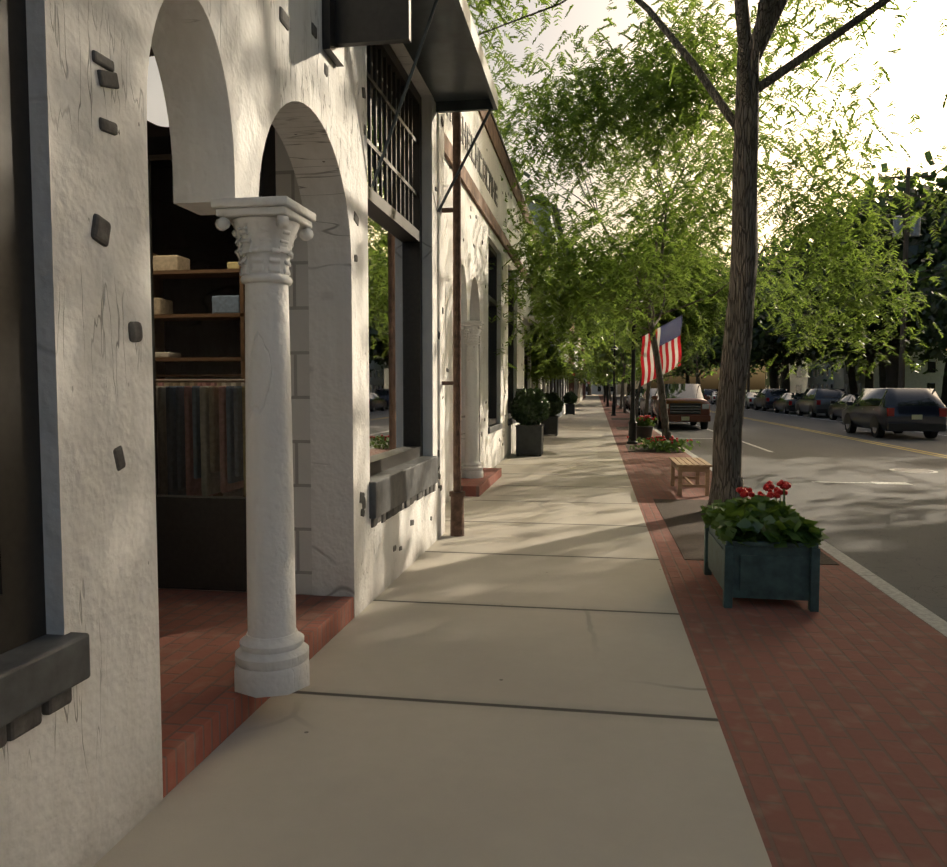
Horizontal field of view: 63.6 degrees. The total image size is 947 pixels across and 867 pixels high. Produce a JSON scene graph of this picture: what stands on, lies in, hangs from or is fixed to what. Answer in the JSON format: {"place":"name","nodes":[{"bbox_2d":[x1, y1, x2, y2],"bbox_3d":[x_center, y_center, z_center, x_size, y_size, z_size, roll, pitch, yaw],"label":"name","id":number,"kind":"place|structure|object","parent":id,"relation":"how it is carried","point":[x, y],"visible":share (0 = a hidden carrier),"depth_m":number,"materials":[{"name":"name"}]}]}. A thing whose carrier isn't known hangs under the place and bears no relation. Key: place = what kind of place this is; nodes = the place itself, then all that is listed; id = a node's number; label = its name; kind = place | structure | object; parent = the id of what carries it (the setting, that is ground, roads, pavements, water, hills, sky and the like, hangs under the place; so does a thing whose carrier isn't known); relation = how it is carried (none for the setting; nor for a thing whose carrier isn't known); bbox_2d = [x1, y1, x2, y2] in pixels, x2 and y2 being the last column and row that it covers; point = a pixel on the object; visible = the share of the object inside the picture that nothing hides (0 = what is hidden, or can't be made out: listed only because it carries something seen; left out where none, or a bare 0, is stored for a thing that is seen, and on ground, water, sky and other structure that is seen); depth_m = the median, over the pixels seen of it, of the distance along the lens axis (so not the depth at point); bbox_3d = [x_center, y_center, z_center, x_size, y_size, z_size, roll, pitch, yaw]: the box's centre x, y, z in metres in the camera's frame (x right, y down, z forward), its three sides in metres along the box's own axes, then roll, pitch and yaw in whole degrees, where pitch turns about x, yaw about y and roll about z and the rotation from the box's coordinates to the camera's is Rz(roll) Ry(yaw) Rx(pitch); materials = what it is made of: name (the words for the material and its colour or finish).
{"place":"outdoors","nodes":[
{"label":"outdoors","id":0,"kind":"place"},
{"bbox_2d":[147,56,168,126],"bbox_3d":[-1.615,-1.867,3.968,0.340,0.520,0.340,1,3,9],"label":"pendant lamp","id":1,"kind":"object","parent":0,"point":[156,110],"visible":0.27,"depth_m":3.84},
{"bbox_2d":[151,160,261,496],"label":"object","id":2,"kind":"structure","parent":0,"point":[240,401],"depth_m":5.91,"materials":[{"name":"brown wood"}]},
{"bbox_2d":[0,0,444,866],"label":"building wall","id":3,"kind":"structure","parent":0,"point":[80,776],"depth_m":2.73,"materials":[{"name":"white paint"}]},
{"bbox_2d":[0,0,437,727],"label":"building windows","id":4,"kind":"structure","parent":3,"relation":"in","point":[38,666],"depth_m":2.31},
{"bbox_2d":[322,0,410,66],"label":"sign","id":5,"kind":"object","parent":3,"relation":"attached to","point":[349,23],"visible":1,"depth_m":4.53,"materials":[{"name":"black metal"}]},
{"bbox_2d":[371,0,497,211],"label":"awning","id":6,"kind":"object","parent":3,"relation":"attached to","point":[445,50],"visible":1,"depth_m":6.55,"materials":[{"name":"black metal"}]},
{"bbox_2d":[442,112,464,536],"bbox_3d":[-0.192,-2.283,7.956,0.276,6.750,0.237,1,3,9],"label":"downspout","id":7,"kind":"object","parent":3,"relation":"attached to","point":[457,495],"visible":0.85,"depth_m":8.00,"materials":[{"name":"metal"}]},
{"bbox_2d":[147,47,311,594],"bbox_3d":[-2.175,-0.561,4.154,1.800,3.450,2.880,1,3,9],"label":"building porch","id":8,"kind":"object","parent":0,"point":[201,543],"visible":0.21,"depth_m":5.30,"materials":[{"name":"black"}]},
{"bbox_2d":[93,395,946,866],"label":"sidewalk","id":9,"kind":"structure","parent":0,"point":[513,677],"depth_m":3.60,"materials":[{"name":"beige concrete"}]},
{"bbox_2d":[158,588,353,797],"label":"brick floor","id":10,"kind":"structure","parent":9,"relation":"on","point":[206,709],"depth_m":3.99,"materials":[{"name":"red brick"}]},
{"bbox_2d":[211,196,315,697],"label":"column","id":11,"kind":"structure","parent":10,"relation":"on","point":[272,655],"depth_m":3.51,"materials":[{"name":"white stone"}]},
{"bbox_2d":[461,468,501,496],"bbox_3d":[-0.471,0.760,12.493,1.550,0.150,2.630,1,3,9],"label":"brick step","id":12,"kind":"object","parent":9,"relation":"on","point":[475,487],"visible":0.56,"depth_m":11.69,"materials":[{"name":"red brick"}]},
{"bbox_2d":[461,321,484,478],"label":"column","id":13,"kind":"structure","parent":12,"relation":"on","point":[471,467],"depth_m":12.07,"materials":[{"name":"white stone"}]},
{"bbox_2d":[444,110,550,503],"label":"building wall","id":14,"kind":"structure","parent":9,"relation":"on","point":[484,218],"depth_m":13.73,"materials":[{"name":"white paint"}]},
{"bbox_2d":[446,113,497,206],"bbox_3d":[0.060,-4.610,12.772,0.010,0.400,5.300,1,3,9],"label":"building sign","id":15,"kind":"object","parent":14,"relation":"attached to","point":[466,131],"visible":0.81,"depth_m":12.68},
{"bbox_2d":[488,242,546,433],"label":"building windows","id":16,"kind":"structure","parent":14,"relation":"in","point":[492,344],"depth_m":16.12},
{"bbox_2d":[508,388,550,455],"bbox_3d":[1.328,-0.291,18.033,0.992,1.609,1.027,1,3,9],"label":"pot shrub","id":17,"kind":"object","parent":9,"relation":"on","point":[537,394],"depth_m":17.76,"materials":[{"name":"green plant"}]},
{"bbox_2d":[525,198,565,417],"bbox_3d":[-1.658,-6.511,39.923,12.600,11.500,12.400,1,3,9],"label":"tree","id":18,"kind":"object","parent":9,"relation":"on","point":[532,203],"depth_m":34.08,"materials":[{"name":"green plant"}]},
{"bbox_2d":[550,226,559,394],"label":"building windows","id":19,"kind":"structure","parent":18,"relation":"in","point":[558,317],"depth_m":36.86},
{"bbox_2d":[541,392,563,435],"bbox_3d":[2.589,-0.672,25.785,0.935,1.475,0.981,1,3,9],"label":"pot shrub","id":20,"kind":"object","parent":9,"relation":"on","point":[550,426],"depth_m":25.52,"materials":[{"name":"green plant"}]},
{"bbox_2d":[562,344,568,414],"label":"building wall","id":21,"kind":"structure","parent":9,"relation":"on","point":[563,409],"depth_m":49.00,"materials":[{"name":"white paint"}]},
{"bbox_2d":[563,391,577,414],"bbox_3d":[5.912,-1.857,46.580,0.946,1.439,0.954,1,3,9],"label":"pot shrub","id":22,"kind":"object","parent":9,"relation":"on","point":[569,399],"depth_m":46.33,"materials":[{"name":"green plant"}]},
{"bbox_2d":[569,323,574,403],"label":"building wall","id":23,"kind":"structure","parent":9,"relation":"on","point":[572,386],"depth_m":64.08,"materials":[{"name":"white paint"}]},
{"bbox_2d":[574,345,577,404],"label":"building wall","id":24,"kind":"structure","parent":9,"relation":"on","point":[575,386],"depth_m":75.76,"materials":[{"name":"grey paint"}]},
{"bbox_2d":[574,327,580,403],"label":"building wall","id":25,"kind":"structure","parent":9,"relation":"on","point":[578,393],"depth_m":88.98,"materials":[{"name":"white paint"}]},
{"bbox_2d":[580,364,582,400],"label":"building wall","id":26,"kind":"structure","parent":9,"relation":"on","point":[581,393],"depth_m":106.32,"materials":[{"name":"beige paint"}]},
{"bbox_2d":[581,347,585,398],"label":"building wall","id":27,"kind":"structure","parent":9,"relation":"on","point":[584,390],"depth_m":132.87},
{"bbox_2d":[606,362,610,406],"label":"lamp post","id":28,"kind":"object","parent":9,"relation":"on","point":[607,402],"visible":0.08,"depth_m":68.77,"materials":[{"name":"black metal"}]},
{"bbox_2d":[611,331,617,415],"bbox_3d":[8.297,-3.554,45.089,0.430,5.000,2.189,1,3,9],"label":"lamp post","id":29,"kind":"object","parent":9,"relation":"on","point":[613,405],"visible":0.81,"depth_m":45.09,"materials":[{"name":"black metal"}]},
{"bbox_2d":[625,270,682,443],"bbox_3d":[5.079,-2.192,21.540,1.545,5.000,2.189,1,3,9],"label":"lamp post","id":30,"kind":"object","parent":9,"relation":"on","point":[632,430],"visible":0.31,"depth_m":21.64,"materials":[{"name":"black metal"}]},
{"bbox_2d":[641,316,681,385],"bbox_3d":[5.279,-2.321,21.487,1.115,1.976,0.177,1,3,9],"label":"american flag","id":31,"kind":"object","parent":30,"relation":"attached to","point":[668,340],"visible":0.88,"depth_m":21.47,"materials":[{"name":"multicoloured fabric"}]},
{"bbox_2d":[669,457,711,495],"bbox_3d":[3.309,0.650,11.717,0.500,0.460,1.250,1,3,9],"label":"bench","id":32,"kind":"object","parent":9,"relation":"on","point":[680,465],"visible":1,"depth_m":11.20,"materials":[{"name":"brown wood"}]},
{"bbox_2d":[466,0,946,506],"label":"tree","id":33,"kind":"object","parent":9,"relation":"on","point":[727,480],"depth_m":9.59,"materials":[{"name":"brown plant"}]},
{"bbox_2d":[606,408,838,564],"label":"tree pit mulch","id":34,"kind":"object","parent":9,"relation":"on","point":[683,520],"visible":0.31,"depth_m":8.97,"materials":[{"name":"brown soil"}]},
{"bbox_2d":[581,324,641,408],"bbox_3d":[12.310,-6.282,62.142,8.813,8.517,8.529,1,3,9],"label":"tree","id":35,"kind":"object","parent":34,"relation":"on","point":[603,355],"depth_m":60.82,"materials":[{"name":"green plant"}]},
{"bbox_2d":[584,312,674,412],"bbox_3d":[10.234,-5.078,51.140,6.421,7.383,7.062,1,3,9],"label":"tree","id":36,"kind":"object","parent":34,"relation":"on","point":[638,368],"depth_m":51.03,"materials":[{"name":"green plant"}]},
{"bbox_2d":[599,258,718,417],"bbox_3d":[9.172,-4.995,39.100,6.624,8.609,6.438,1,3,9],"label":"tree","id":37,"kind":"object","parent":34,"relation":"on","point":[689,363],"depth_m":39.31,"materials":[{"name":"green plant"}]},
{"bbox_2d":[629,436,699,452],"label":"tree pit plants","id":38,"kind":"object","parent":34,"relation":"on","point":[665,445],"visible":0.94,"depth_m":19.13,"materials":[{"name":"green plant"}]},
{"bbox_2d":[573,225,783,414],"bbox_3d":[7.837,-4.322,30.044,8.650,8.311,7.836,1,3,9],"label":"tree","id":39,"kind":"object","parent":34,"relation":"on","point":[710,313],"depth_m":28.42,"materials":[{"name":"green plant"}]},
{"bbox_2d":[491,0,946,439],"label":"tree","id":40,"kind":"object","parent":34,"relation":"on","point":[655,98],"depth_m":18.18,"materials":[{"name":"green plant"}]},
{"bbox_2d":[700,480,828,611],"bbox_3d":[2.183,0.774,5.873,0.751,0.886,1.148,1,3,9],"label":"planter box","id":41,"kind":"object","parent":9,"relation":"on","point":[759,569],"depth_m":5.42,"materials":[{"name":"teal wood"}]},
{"bbox_2d":[523,285,568,343],"bbox_3d":[2.731,-3.935,26.838,0.848,1.147,11.900,1,3,9],"label":"building canopy","id":42,"kind":"object","parent":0,"point":[526,318],"visible":0.1,"depth_m":21.77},
{"bbox_2d":[562,376,567,401],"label":"building windows","id":43,"kind":"structure","parent":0,"point":[565,388],"depth_m":52.14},
{"bbox_2d":[554,356,577,373],"bbox_3d":[4.761,-3.496,39.066,0.998,0.920,11.500,1,3,9],"label":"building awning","id":44,"kind":"object","parent":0,"point":[563,365],"visible":0.23,"depth_m":33.44,"materials":[{"name":"green"}]},
{"bbox_2d":[586,372,591,394],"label":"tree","id":45,"kind":"object","parent":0,"point":[589,389],"visible":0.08,"depth_m":201.99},
{"bbox_2d":[586,377,616,394],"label":"end house","id":46,"kind":"structure","parent":0,"point":[597,390],"depth_m":228.58,"materials":[{"name":"white"}]},
{"bbox_2d":[580,344,630,405],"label":"tree","id":47,"kind":"object","parent":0,"point":[601,374],"depth_m":73.48,"materials":[{"name":"green plant"}]},
{"bbox_2d":[580,341,637,384],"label":"tree","id":48,"kind":"object","parent":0,"point":[586,378],"visible":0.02,"depth_m":86.44,"materials":[{"name":"green plant"}]},
{"bbox_2d":[627,378,630,393],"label":"tree","id":49,"kind":"object","parent":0,"point":[629,387],"visible":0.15,"depth_m":191.50,"materials":[{"name":"brown wood"}]},
{"bbox_2d":[567,275,704,395],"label":"tree","id":50,"kind":"object","parent":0,"point":[678,374],"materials":[{"name":"green plant"}]},
{"bbox_2d":[627,415,692,443],"bbox_3d":[4.987,-0.060,21.014,1.607,0.804,4.122,1,3,9],"label":"flower pot","id":51,"kind":"object","parent":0,"point":[645,432],"depth_m":22.48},
{"bbox_2d":[676,264,727,383],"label":"tree","id":52,"kind":"object","parent":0,"point":[687,378],"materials":[{"name":"green plant"}]},
{"bbox_2d":[467,0,946,389],"label":"sky","id":53,"kind":"structure","parent":0,"point":[918,71],"materials":[{"name":"white"}]},
{"bbox_2d":[726,295,809,388],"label":"tree","id":54,"kind":"object","parent":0,"point":[777,379],"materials":[{"name":"green plant"}]},
{"bbox_2d":[611,394,946,621],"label":"road","id":55,"kind":"structure","parent":0,"point":[894,535],"depth_m":13.54,"materials":[{"name":"grey asphalt"}]},
{"bbox_2d":[624,392,629,408],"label":"parked car","id":56,"kind":"object","parent":55,"relation":"on","point":[626,397],"visible":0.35,"depth_m":66.39,"materials":[{"name":"grey paint"}]},
{"bbox_2d":[628,389,643,410],"bbox_3d":[13.071,-2.601,59.082,2.350,1.739,4.960,1,3,9],"label":"parked car","id":57,"kind":"object","parent":55,"relation":"on","point":[629,399],"visible":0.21,"depth_m":58.42,"materials":[{"name":"white paint"}]},
{"bbox_2d":[635,393,642,414],"bbox_3d":[11.676,-1.967,50.719,2.240,1.439,4.860,1,3,9],"label":"parked car","id":58,"kind":"object","parent":55,"relation":"on","point":[640,395],"visible":0.06,"depth_m":49.16,"materials":[{"name":"black paint"}]},
{"bbox_2d":[640,388,656,415],"bbox_3d":[10.458,-1.661,42.817,2.350,1.739,4.960,1,3,9],"label":"parked car","id":59,"kind":"object","parent":55,"relation":"on","point":[643,398],"visible":0.23,"depth_m":42.21,"materials":[{"name":"grey paint"}]},
{"bbox_2d":[650,384,710,428],"bbox_3d":[9.207,-1.269,34.392,2.450,1.928,6.010,1,3,9],"label":"pickup truck","id":60,"kind":"object","parent":55,"relation":"on","point":[690,403],"visible":0.94,"depth_m":32.10,"materials":[{"name":"brown paint"}]},
{"bbox_2d":[702,389,717,396],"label":"parked car","id":61,"kind":"object","parent":55,"relation":"on","point":[706,392],"visible":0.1,"depth_m":91.10,"materials":[{"name":"blue paint"}]},
{"bbox_2d":[707,391,717,403],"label":"parked car","id":62,"kind":"object","parent":55,"relation":"on","point":[712,395],"visible":0.27,"depth_m":85.27,"materials":[{"name":"white paint"}]},
{"bbox_2d":[744,392,768,408],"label":"parked car","id":63,"kind":"object","parent":55,"relation":"on","point":[749,397],"visible":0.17,"depth_m":65.34,"materials":[{"name":"grey paint"}]},
{"bbox_2d":[753,389,789,410],"bbox_3d":[23.457,-2.658,60.057,2.350,1.739,4.960,1,3,9],"label":"parked car","id":64,"kind":"object","parent":55,"relation":"on","point":[764,399],"visible":0.62,"depth_m":58.17,"materials":[{"name":"blue paint"}]},
{"bbox_2d":[773,393,808,413],"bbox_3d":[22.396,-2.126,53.462,2.240,1.439,4.860,1,3,9],"label":"parked car","id":65,"kind":"object","parent":55,"relation":"on","point":[785,402],"visible":0.48,"depth_m":52.35,"materials":[{"name":"black paint"}]},
{"bbox_2d":[669,404,946,484],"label":"road markings","id":66,"kind":"object","parent":55,"relation":"on","point":[902,483],"visible":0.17,"depth_m":20.68,"materials":[{"name":"paint"}]},
{"bbox_2d":[795,388,846,417],"bbox_3d":[21.335,-1.894,46.849,2.350,1.739,4.960,1,3,9],"label":"parked car","id":67,"kind":"object","parent":55,"relation":"on","point":[812,402],"visible":0.75,"depth_m":44.99,"materials":[{"name":"blue paint"}]},
{"bbox_2d":[710,411,946,457],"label":"road centre line","id":68,"kind":"object","parent":55,"relation":"on","point":[857,440],"depth_m":25.13,"materials":[{"name":"yellow paint"}]},
{"bbox_2d":[827,394,858,419],"bbox_3d":[20.274,-1.362,40.253,2.240,1.439,4.860,1,3,9],"label":"parked car","id":69,"kind":"object","parent":55,"relation":"on","point":[834,410],"visible":0.29,"depth_m":40.58,"materials":[{"name":"black paint"}]},
{"bbox_2d":[844,430,937,472],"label":"road manholes","id":70,"kind":"object","parent":55,"relation":"on","point":[914,470],"visible":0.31,"depth_m":15.82,"materials":[{"name":"metal"}]},
{"bbox_2d":[842,388,946,437],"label":"station wagon","id":71,"kind":"object","parent":55,"relation":"on","point":[878,412],"visible":1,"depth_m":25.87,"materials":[{"name":"black paint"}]},
{"bbox_2d":[795,345,857,393],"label":"tree","id":72,"kind":"object","parent":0,"point":[852,383],"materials":[{"name":"brown wood"}]},
{"bbox_2d":[879,174,946,404],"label":"tree","id":73,"kind":"object","parent":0,"point":[944,393],"depth_m":75.22,"materials":[{"name":"green plant"}]},
{"label":"ground","id":74,"kind":"structure","parent":0,"visible":0},
{"bbox_2d":[506,121,566,219],"bbox_3d":[-10.143,-16.526,63.166,36.207,28.852,38.578,1,3,9],"label":"tree","id":75,"kind":"object","parent":74,"relation":"on","point":[526,174],"depth_m":54.14,"materials":[{"name":"green plant"}]},
{"bbox_2d":[563,264,609,342],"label":"tree","id":76,"kind":"object","parent":74,"relation":"on","point":[584,319],"depth_m":103.31,"materials":[{"name":"green plant"}]},
{"bbox_2d":[690,361,719,386],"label":"tree","id":77,"kind":"object","parent":74,"relation":"on","point":[711,372],"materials":[{"name":"green plant"}]},
{"bbox_2d":[679,281,759,378],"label":"tree","id":78,"kind":"object","parent":74,"relation":"on","point":[704,364],"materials":[{"name":"green plant"}]},
{"bbox_2d":[698,361,760,380],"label":"tree","id":79,"kind":"object","parent":74,"relation":"on","point":[756,366],"depth_m":167.39,"materials":[{"name":"green plant"}]},
{"bbox_2d":[692,256,771,372],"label":"tree","id":80,"kind":"object","parent":74,"relation":"on","point":[722,294],"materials":[{"name":"green plant"}]},
{"bbox_2d":[696,288,858,388],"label":"tree","id":81,"kind":"object","parent":74,"relation":"on","point":[763,356],"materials":[{"name":"green plant"}]},
{"bbox_2d":[617,403,946,636],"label":"kerb","id":82,"kind":"structure","parent":74,"relation":"on","point":[932,619],"depth_m":5.97,"materials":[{"name":"concrete"}]},
{"bbox_2d":[765,354,809,392],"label":"house","id":83,"kind":"structure","parent":74,"relation":"on","point":[798,382],"depth_m":147.59,"materials":[{"name":"white"}]},
{"bbox_2d":[710,234,865,391],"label":"tree","id":84,"kind":"object","parent":74,"relation":"on","point":[764,343],"depth_m":92.42,"materials":[{"name":"green plant"}]},
{"bbox_2d":[808,353,843,388],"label":"house","id":85,"kind":"structure","parent":74,"relation":"on","point":[815,378],"depth_m":128.33,"materials":[{"name":"white"}]},
{"bbox_2d":[755,150,946,387],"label":"tree","id":86,"kind":"object","parent":74,"relation":"on","point":[924,233],"depth_m":53.32,"materials":[{"name":"green plant"}]},
{"bbox_2d":[757,209,946,387],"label":"tree","id":87,"kind":"object","parent":74,"relation":"on","point":[924,358],"depth_m":72.40,"materials":[{"name":"green plant"}]},
{"bbox_2d":[769,408,946,428],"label":"kerb","id":88,"kind":"structure","parent":74,"relation":"on","point":[824,414],"depth_m":51.30,"materials":[{"name":"concrete"}]},
{"bbox_2d":[780,316,943,387],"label":"tree","id":89,"kind":"object","parent":74,"relation":"on","point":[846,353],"depth_m":85.84,"materials":[{"name":"green plant"}]},
{"bbox_2d":[843,346,946,397],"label":"building","id":90,"kind":"structure","parent":74,"relation":"on","point":[932,379],"depth_m":103.45,"materials":[{"name":"white"}]},
{"bbox_2d":[885,187,946,338],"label":"tree","id":91,"kind":"object","parent":74,"relation":"on","point":[921,274],"visible":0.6,"depth_m":46.99,"materials":[{"name":"green plant"}]},
{"bbox_2d":[896,240,946,375],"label":"tree","id":92,"kind":"object","parent":74,"relation":"on","point":[941,310],"visible":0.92,"depth_m":39.12,"materials":[{"name":"green plant"}]},
{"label":"sidewalk","id":93,"kind":"structure","parent":0,"visible":0},
{"bbox_2d":[617,378,646,393],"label":"end house","id":94,"kind":"structure","parent":93,"relation":"on","point":[644,386],"depth_m":244.86,"materials":[{"name":"beige"}]},
{"bbox_2d":[696,353,697,383],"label":"lamp post","id":95,"kind":"object","parent":93,"relation":"on","point":[697,370],"visible":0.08,"depth_m":121.40,"materials":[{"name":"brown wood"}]},
{"bbox_2d":[747,298,761,391],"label":"utility pole","id":96,"kind":"object","parent":93,"relation":"on","point":[748,383],"visible":0.1,"depth_m":80.08,"materials":[{"name":"brown wood"}]},
{"bbox_2d":[596,148,946,351],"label":"utility wires","id":97,"kind":"object","parent":96,"relation":"attached to","point":[874,243],"visible":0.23,"depth_m":40.29,"materials":[{"name":"black"}]},
{"bbox_2d":[883,167,932,387],"bbox_3d":[22.851,-7.396,40.499,2.400,13.200,0.464,1,3,9],"label":"utility pole","id":98,"kind":"object","parent":93,"relation":"on","point":[915,233],"visible":0.6,"depth_m":40.27,"materials":[{"name":"brown wood"}]}
]}

